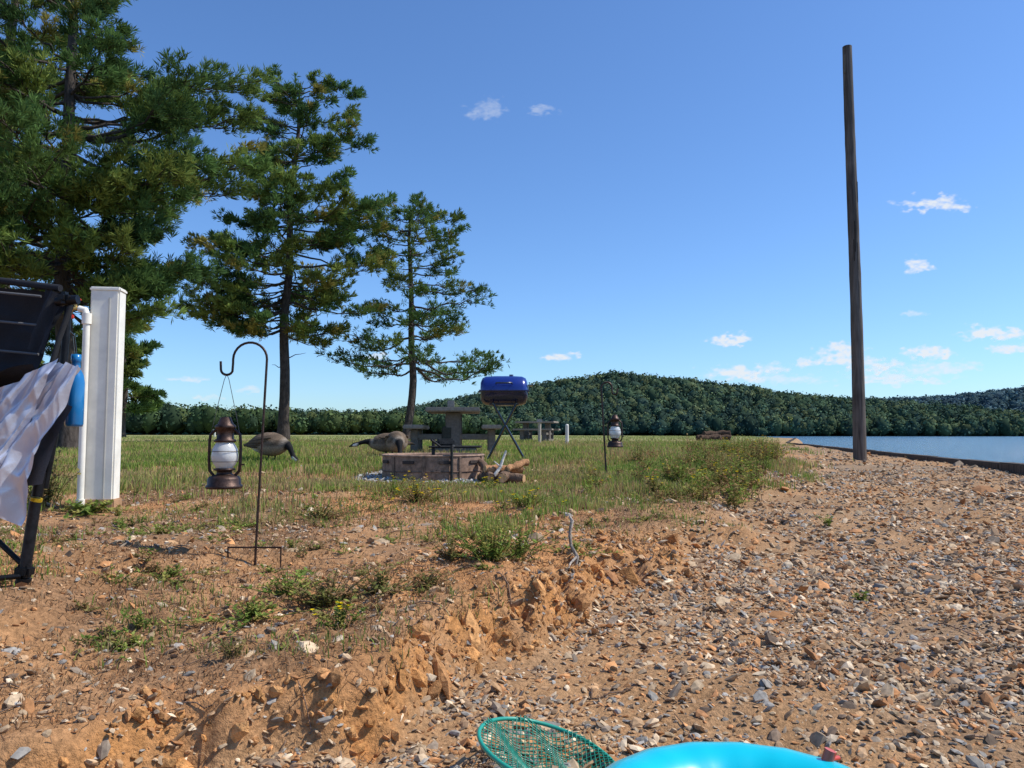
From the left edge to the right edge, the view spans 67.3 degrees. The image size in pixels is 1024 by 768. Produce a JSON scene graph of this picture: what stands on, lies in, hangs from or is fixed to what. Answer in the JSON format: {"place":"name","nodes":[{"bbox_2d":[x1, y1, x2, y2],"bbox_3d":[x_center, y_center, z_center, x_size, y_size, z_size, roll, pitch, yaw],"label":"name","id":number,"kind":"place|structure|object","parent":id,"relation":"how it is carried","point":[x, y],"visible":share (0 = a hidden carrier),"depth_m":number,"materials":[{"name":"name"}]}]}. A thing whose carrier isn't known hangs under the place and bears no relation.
{"place":"outdoors","nodes":[
{"label":"outdoors","id":0,"kind":"place"},
{"bbox_2d":[0,401,1023,767],"bbox_3d":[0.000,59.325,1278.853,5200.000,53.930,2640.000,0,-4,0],"label":"ground terrain","id":1,"kind":"structure","parent":0,"point":[48,753],"depth_m":2.77,"materials":[{"name":"soil"}]},
{"bbox_2d":[0,277,80,584],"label":"folding camp chair","id":2,"kind":"object","parent":1,"relation":"on","point":[35,408],"visible":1,"depth_m":2.79,"materials":[{"name":"fabric"}]},
{"bbox_2d":[64,331,84,426],"bbox_3d":[-1.686,-0.023,2.968,0.066,0.374,0.110,2,-4,-25],"label":"blue water bottle","id":3,"kind":"object","parent":2,"relation":"hanging from","point":[75,417],"visible":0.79,"depth_m":2.96,"materials":[{"name":"plastic"}]},
{"bbox_2d":[0,0,102,328],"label":"pine tree","id":4,"kind":"object","parent":1,"relation":"on","point":[38,4],"visible":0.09,"depth_m":21.74,"materials":[{"name":"green plant"}]},
{"bbox_2d":[27,450,80,508],"bbox_3d":[-3.352,0.701,5.717,0.719,0.445,0.818,-3,-5,35],"label":"weed plant","id":5,"kind":"object","parent":1,"relation":"on","point":[47,494],"visible":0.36,"depth_m":5.77,"materials":[{"name":"green plant"}]},
{"bbox_2d":[38,320,82,368],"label":"pine tree","id":6,"kind":"object","parent":1,"relation":"on","point":[49,346],"visible":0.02,"depth_m":62.92,"materials":[{"name":"green plant"}]},
{"bbox_2d":[47,499,138,518],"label":"weed plant","id":7,"kind":"object","parent":1,"relation":"on","point":[87,508],"visible":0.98,"depth_m":5.43,"materials":[{"name":"green plant"}]},
{"bbox_2d":[71,286,126,508],"bbox_3d":[-3.126,0.119,5.761,0.361,1.702,0.239,1,-4,-9],"label":"utility hookup post","id":8,"kind":"object","parent":1,"relation":"on","point":[100,430],"visible":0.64,"depth_m":5.73,"materials":[{"name":"white plastic"}]},
{"bbox_2d":[74,317,167,437],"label":"pine tree","id":9,"kind":"object","parent":1,"relation":"on","point":[147,398],"visible":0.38,"depth_m":59.83,"materials":[{"name":"green plant"}]},
{"bbox_2d":[76,629,195,651],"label":"weed plant","id":10,"kind":"object","parent":1,"relation":"on","point":[133,640],"visible":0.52,"depth_m":2.53,"materials":[{"name":"green plant"}]},
{"bbox_2d":[0,0,284,449],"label":"pine tree","id":11,"kind":"object","parent":1,"relation":"on","point":[160,106],"visible":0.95,"depth_m":16.30,"materials":[{"name":"green plant"}]},
{"bbox_2d":[103,564,235,583],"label":"weed plant","id":12,"kind":"object","parent":1,"relation":"on","point":[167,574],"visible":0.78,"depth_m":3.34,"materials":[{"name":"green plant"}]},
{"bbox_2d":[108,521,231,544],"bbox_3d":[-1.974,0.816,4.292,0.975,0.092,1.036,0,-4,0],"label":"weed plant","id":13,"kind":"object","parent":1,"relation":"on","point":[157,531],"visible":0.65,"depth_m":4.33,"materials":[{"name":"green plant"}]},
{"bbox_2d":[194,518,285,536],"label":"weed plant","id":14,"kind":"object","parent":1,"relation":"on","point":[235,522],"visible":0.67,"depth_m":4.71,"materials":[{"name":"green plant"}]},
{"bbox_2d":[145,596,349,642],"bbox_3d":[-0.987,0.831,2.817,0.446,0.075,0.634,-4,-5,45],"label":"weed plant","id":15,"kind":"object","parent":1,"relation":"on","point":[252,610],"visible":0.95,"depth_m":2.77,"materials":[{"name":"green plant"}]},
{"bbox_2d":[219,341,281,567],"bbox_3d":[-1.296,0.369,3.810,0.332,1.168,0.021,0,-4,0],"label":"shepherd hook","id":16,"kind":"object","parent":1,"relation":"on","point":[262,431],"visible":0.94,"depth_m":3.81,"materials":[{"name":"metal"}]},
{"bbox_2d":[205,376,244,489],"bbox_3d":[-1.424,0.233,3.823,0.174,0.569,0.174,2,-4,-32],"label":"oil lantern","id":17,"kind":"object","parent":16,"relation":"hanging from","point":[223,456],"visible":1,"depth_m":3.78,"materials":[{"name":"metal"}]},
{"bbox_2d":[243,432,300,462],"bbox_3d":[-3.193,0.849,10.245,0.969,0.410,0.351,-2,-4,24],"label":"canada goose","id":18,"kind":"object","parent":1,"relation":"on","point":[274,444],"visible":0.88,"depth_m":10.12},
{"bbox_2d":[227,567,324,600],"bbox_3d":[-0.932,0.806,3.101,0.361,0.101,0.330,0,-4,0],"label":"weed plant","id":19,"kind":"object","parent":1,"relation":"on","point":[290,585],"visible":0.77,"depth_m":3.08,"materials":[{"name":"green plant"}]},
{"bbox_2d":[165,62,399,439],"bbox_3d":[-8.659,-5.179,30.428,8.591,15.182,7.719,3,-5,-39],"label":"pine tree","id":20,"kind":"object","parent":1,"relation":"on","point":[230,302],"visible":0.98,"depth_m":29.82,"materials":[{"name":"green plant"}]},
{"bbox_2d":[126,401,522,434],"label":"distant treeline","id":21,"kind":"object","parent":1,"relation":"on","point":[169,417],"visible":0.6,"depth_m":253.55,"materials":[{"name":"green plant"}]},
{"bbox_2d":[285,501,368,518],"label":"weed plant","id":22,"kind":"object","parent":1,"relation":"on","point":[319,513],"visible":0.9,"depth_m":5.15,"materials":[{"name":"green plant"}]},
{"bbox_2d":[266,567,395,608],"bbox_3d":[-0.676,0.798,3.003,0.403,0.149,0.421,-2,-4,32],"label":"weed plant","id":23,"kind":"object","parent":1,"relation":"on","point":[326,592],"visible":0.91,"depth_m":2.98,"materials":[{"name":"green plant"}]},
{"bbox_2d":[310,594,367,629],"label":"weed plant","id":24,"kind":"object","parent":1,"relation":"on","point":[339,621],"visible":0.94,"depth_m":2.67,"materials":[{"name":"green plant"}]},
{"bbox_2d":[303,561,423,598],"bbox_3d":[-0.569,0.800,3.119,0.471,0.137,0.469,0,-4,0],"label":"weed plant","id":25,"kind":"object","parent":1,"relation":"on","point":[379,581],"visible":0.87,"depth_m":3.13,"materials":[{"name":"green plant"}]},
{"bbox_2d":[58,529,694,767],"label":"clay clods","id":26,"kind":"object","parent":1,"relation":"on","point":[335,678],"visible":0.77,"depth_m":2.68,"materials":[{"name":"soil"}]},
{"bbox_2d":[349,433,414,453],"bbox_3d":[-2.087,0.988,12.362,1.052,0.399,0.346,0,-4,0],"label":"canada goose","id":27,"kind":"object","parent":1,"relation":"on","point":[377,443],"visible":0.51,"depth_m":12.27},
{"bbox_2d":[359,471,424,496],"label":"weed plant","id":28,"kind":"object","parent":1,"relation":"on","point":[392,486],"visible":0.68,"depth_m":6.45,"materials":[{"name":"green plant"}]},
{"bbox_2d":[0,433,788,661],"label":"weed patch","id":29,"kind":"object","parent":1,"relation":"on","point":[758,451],"visible":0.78,"depth_m":6.47,"materials":[{"name":"green plant"}]},
{"bbox_2d":[385,431,408,452],"bbox_3d":[-1.781,0.935,11.814,0.385,0.425,0.972,0,-4,0],"label":"canada goose","id":30,"kind":"object","parent":1,"relation":"on","point":[396,441],"visible":0.82,"depth_m":11.64},
{"bbox_2d":[0,471,809,767],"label":"dry thatch","id":31,"kind":"object","parent":1,"relation":"on","point":[164,516],"visible":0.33,"depth_m":3.21,"materials":[{"name":"beige plant"}]},
{"bbox_2d":[314,191,510,440],"bbox_3d":[-4.101,-2.743,33.503,8.252,10.744,8.384,0,-4,0],"label":"pine tree","id":32,"kind":"object","parent":1,"relation":"on","point":[426,213],"visible":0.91,"depth_m":33.16,"materials":[{"name":"green plant"}]},
{"bbox_2d":[355,469,487,483],"bbox_3d":[-0.886,1.038,8.702,1.835,0.158,1.807,0,-4,0],"label":"fire ring gravel bed","id":33,"kind":"object","parent":1,"relation":"on","point":[368,475],"visible":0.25,"depth_m":8.23,"materials":[{"name":"grey gravel"}]},
{"bbox_2d":[390,568,460,587],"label":"weed plant","id":34,"kind":"object","parent":1,"relation":"on","point":[425,580],"visible":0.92,"depth_m":3.29,"materials":[{"name":"green plant"}]},
{"bbox_2d":[372,474,482,503],"bbox_3d":[-0.669,0.822,6.017,0.888,0.229,0.824,2,-4,-31],"label":"weed plant","id":35,"kind":"object","parent":1,"relation":"on","point":[415,495],"visible":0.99,"depth_m":6.04,"materials":[{"name":"green plant"}]},
{"bbox_2d":[382,439,484,480],"bbox_3d":[-0.890,0.895,8.709,1.162,0.550,1.164,0,-4,0],"label":"fire ring","id":36,"kind":"object","parent":1,"relation":"on","point":[434,466],"visible":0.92,"depth_m":8.23,"materials":[{"name":"stone"}]},
{"bbox_2d":[26,435,853,551],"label":"grass","id":37,"kind":"structure","parent":1,"relation":"on","point":[185,455],"depth_m":9.10,"materials":[{"name":"green plant"}]},
{"bbox_2d":[418,529,477,561],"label":"weed plant","id":38,"kind":"object","parent":1,"relation":"on","point":[452,553],"visible":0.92,"depth_m":3.85,"materials":[{"name":"green plant"}]},
{"bbox_2d":[403,400,506,455],"bbox_3d":[-1.030,0.799,13.677,2.073,0.998,1.977,0,-4,0],"label":"concrete picnic table","id":39,"kind":"object","parent":1,"relation":"on","point":[452,428],"visible":0.66,"depth_m":13.13,"materials":[{"name":"grey concrete"}]},
{"bbox_2d":[473,476,506,489],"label":"weed plant","id":40,"kind":"object","parent":1,"relation":"on","point":[489,485],"visible":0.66,"depth_m":7.26,"materials":[{"name":"green plant"}]},
{"bbox_2d":[418,516,576,561],"bbox_3d":[-0.165,0.762,3.723,0.764,0.242,0.737,-2,-4,23],"label":"weed plant","id":41,"kind":"object","parent":1,"relation":"on","point":[490,550],"visible":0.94,"depth_m":3.80,"materials":[{"name":"green plant"}]},
{"bbox_2d":[477,450,529,483],"bbox_3d":[-0.092,0.879,8.221,0.567,0.349,0.655,0,-4,0],"label":"firewood pile","id":42,"kind":"object","parent":1,"relation":"on","point":[508,473],"visible":0.97,"depth_m":8.05,"materials":[{"name":"brown wood"}]},
{"bbox_2d":[0,483,1007,767],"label":"twig litter","id":43,"kind":"object","parent":1,"relation":"on","point":[510,603],"visible":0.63,"depth_m":3.04,"materials":[{"name":"brown plant"}]},
{"bbox_2d":[478,375,532,458],"bbox_3d":[-0.090,0.474,10.680,0.760,1.214,0.498,0,-4,0],"label":"barrel grill","id":44,"kind":"object","parent":1,"relation":"on","point":[509,390],"visible":0.91,"depth_m":10.53,"materials":[{"name":"metal"}]},
{"bbox_2d":[481,525,558,559],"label":"weed plant","id":45,"kind":"object","parent":1,"relation":"on","point":[519,544],"visible":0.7,"depth_m":3.96,"materials":[{"name":"green plant"}]},
{"bbox_2d":[496,484,568,508],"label":"weed plant","id":46,"kind":"object","parent":1,"relation":"on","point":[524,499],"visible":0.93,"depth_m":5.73,"materials":[{"name":"green plant"}]},
{"bbox_2d":[512,421,560,441],"bbox_3d":[1.000,1.934,30.940,1.900,0.862,2.000,-1,-4,15],"label":"concrete picnic table","id":47,"kind":"object","parent":1,"relation":"on","point":[547,432],"visible":0.71,"depth_m":30.69,"materials":[{"name":"grey concrete"}]},
{"bbox_2d":[537,419,541,442],"bbox_3d":[1.000,1.762,27.945,0.200,0.960,0.200,0,-4,0],"label":"water spigot post","id":48,"kind":"object","parent":1,"relation":"on","point":[539,421],"visible":0.82,"depth_m":27.89,"materials":[{"name":"concrete"}]},
{"bbox_2d":[477,715,614,767],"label":"fishing net","id":49,"kind":"object","parent":1,"relation":"on","point":[516,757],"visible":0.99,"depth_m":2.16,"materials":[{"name":"fabric"}]},
{"bbox_2d":[100,460,1023,712],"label":"shore rocks","id":50,"kind":"object","parent":1,"relation":"on","point":[496,705],"visible":0.68,"depth_m":3.33,"materials":[{"name":"stone"}]},
{"bbox_2d":[565,424,568,442],"bbox_3d":[1.750,1.652,24.444,0.110,0.760,0.105,0,-4,0],"label":"marker post","id":51,"kind":"object","parent":1,"relation":"on","point":[567,432],"visible":0.79,"depth_m":24.41,"materials":[{"name":"white plastic"}]},
{"bbox_2d":[568,515,578,567],"bbox_3d":[0.308,0.804,3.863,0.057,0.274,0.226,0,-4,7],"label":"driftwood stick","id":52,"kind":"object","parent":1,"relation":"on","point":[576,558],"visible":0.83,"depth_m":3.90,"materials":[{"name":"grey wood"}]},
{"bbox_2d":[126,368,1023,435],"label":"hill forest","id":53,"kind":"object","parent":1,"relation":"on","point":[656,405],"visible":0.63,"depth_m":411.09,"materials":[{"name":"green plant"}]},
{"bbox_2d":[540,541,625,556],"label":"weed plant","id":54,"kind":"object","parent":1,"relation":"on","point":[575,546],"visible":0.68,"depth_m":4.11,"materials":[{"name":"green plant"}]},
{"bbox_2d":[600,381,617,473],"bbox_3d":[1.128,0.534,8.884,0.207,1.130,0.021,0,-4,0],"label":"shepherd hook","id":55,"kind":"object","parent":1,"relation":"on","point":[616,393],"visible":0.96,"depth_m":8.89,"materials":[{"name":"metal"}]},
{"bbox_2d":[607,396,623,446],"bbox_3d":[1.189,0.422,8.891,0.185,0.618,0.185,2,-4,-32],"label":"oil lantern","id":56,"kind":"object","parent":55,"relation":"hanging from","point":[614,432],"visible":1,"depth_m":8.85,"materials":[{"name":"metal"}]},
{"bbox_2d":[633,488,704,500],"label":"weed plant","id":57,"kind":"object","parent":1,"relation":"on","point":[660,495],"visible":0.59,"depth_m":6.25,"materials":[{"name":"green plant"}]},
{"bbox_2d":[685,469,727,487],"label":"weed plant","id":58,"kind":"object","parent":1,"relation":"on","point":[714,481],"visible":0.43,"depth_m":7.55,"materials":[{"name":"green plant"}]},
{"bbox_2d":[696,430,731,440],"bbox_3d":[8.930,2.303,33.979,1.627,0.550,0.818,0,-4,0],"label":"driftwood log","id":59,"kind":"object","parent":1,"relation":"on","point":[720,434],"visible":0.73,"depth_m":33.92,"materials":[{"name":"brown wood"}]},
{"bbox_2d":[606,742,849,767],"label":"inflatable swim ring","id":60,"kind":"object","parent":1,"relation":"on","point":[714,755],"visible":1,"depth_m":1.72,"materials":[{"name":"plastic"}]},
{"bbox_2d":[816,514,832,526],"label":"weed plant","id":61,"kind":"object","parent":1,"relation":"on","point":[828,521],"visible":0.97,"depth_m":5.84,"materials":[{"name":"green plant"}]},
{"bbox_2d":[842,45,866,460],"bbox_3d":[6.621,-2.447,14.891,0.249,8.421,0.238,0,-4,0],"label":"wooden utility pole","id":62,"kind":"object","parent":1,"relation":"on","point":[858,398],"visible":0.97,"depth_m":14.80,"materials":[{"name":"brown wood"}]},
{"bbox_2d":[852,590,871,600],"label":"weed plant","id":63,"kind":"object","parent":1,"relation":"on","point":[864,596],"visible":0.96,"depth_m":3.85,"materials":[{"name":"green plant"}]},
{"bbox_2d":[786,438,1023,475],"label":"timber seawall","id":64,"kind":"object","parent":1,"relation":"on","point":[1014,468],"visible":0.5,"depth_m":13.37,"materials":[{"name":"brown wood"}]},
{"bbox_2d":[837,385,1023,412],"bbox_3d":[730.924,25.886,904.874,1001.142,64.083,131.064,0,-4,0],"label":"shore forest","id":65,"kind":"object","parent":1,"relation":"on","point":[994,399],"visible":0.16,"depth_m":902.62,"materials":[{"name":"green plant"}]},
{"bbox_2d":[0,444,1023,767],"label":"beach gravel","id":66,"kind":"structure","parent":0,"point":[976,580],"depth_m":3.23,"materials":[{"name":"beige gravel"}]},
{"bbox_2d":[0,0,1023,411],"label":"sky","id":67,"kind":"structure","parent":0,"point":[639,184],"materials":[{"name":"blue"}]},
{"bbox_2d":[173,196,1023,398],"bbox_3d":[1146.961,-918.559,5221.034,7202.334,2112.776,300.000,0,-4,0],"label":"cloud","id":68,"kind":"structure","parent":0,"point":[738,371],"depth_m":5138.46,"materials":[{"name":"white"}]},
{"bbox_2d":[749,436,1023,462],"bbox_3d":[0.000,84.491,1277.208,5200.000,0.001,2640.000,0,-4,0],"label":"lake water","id":69,"kind":"structure","parent":0,"point":[1000,448],"depth_m":75.50,"materials":[{"name":"blue liquid"}]}
]}

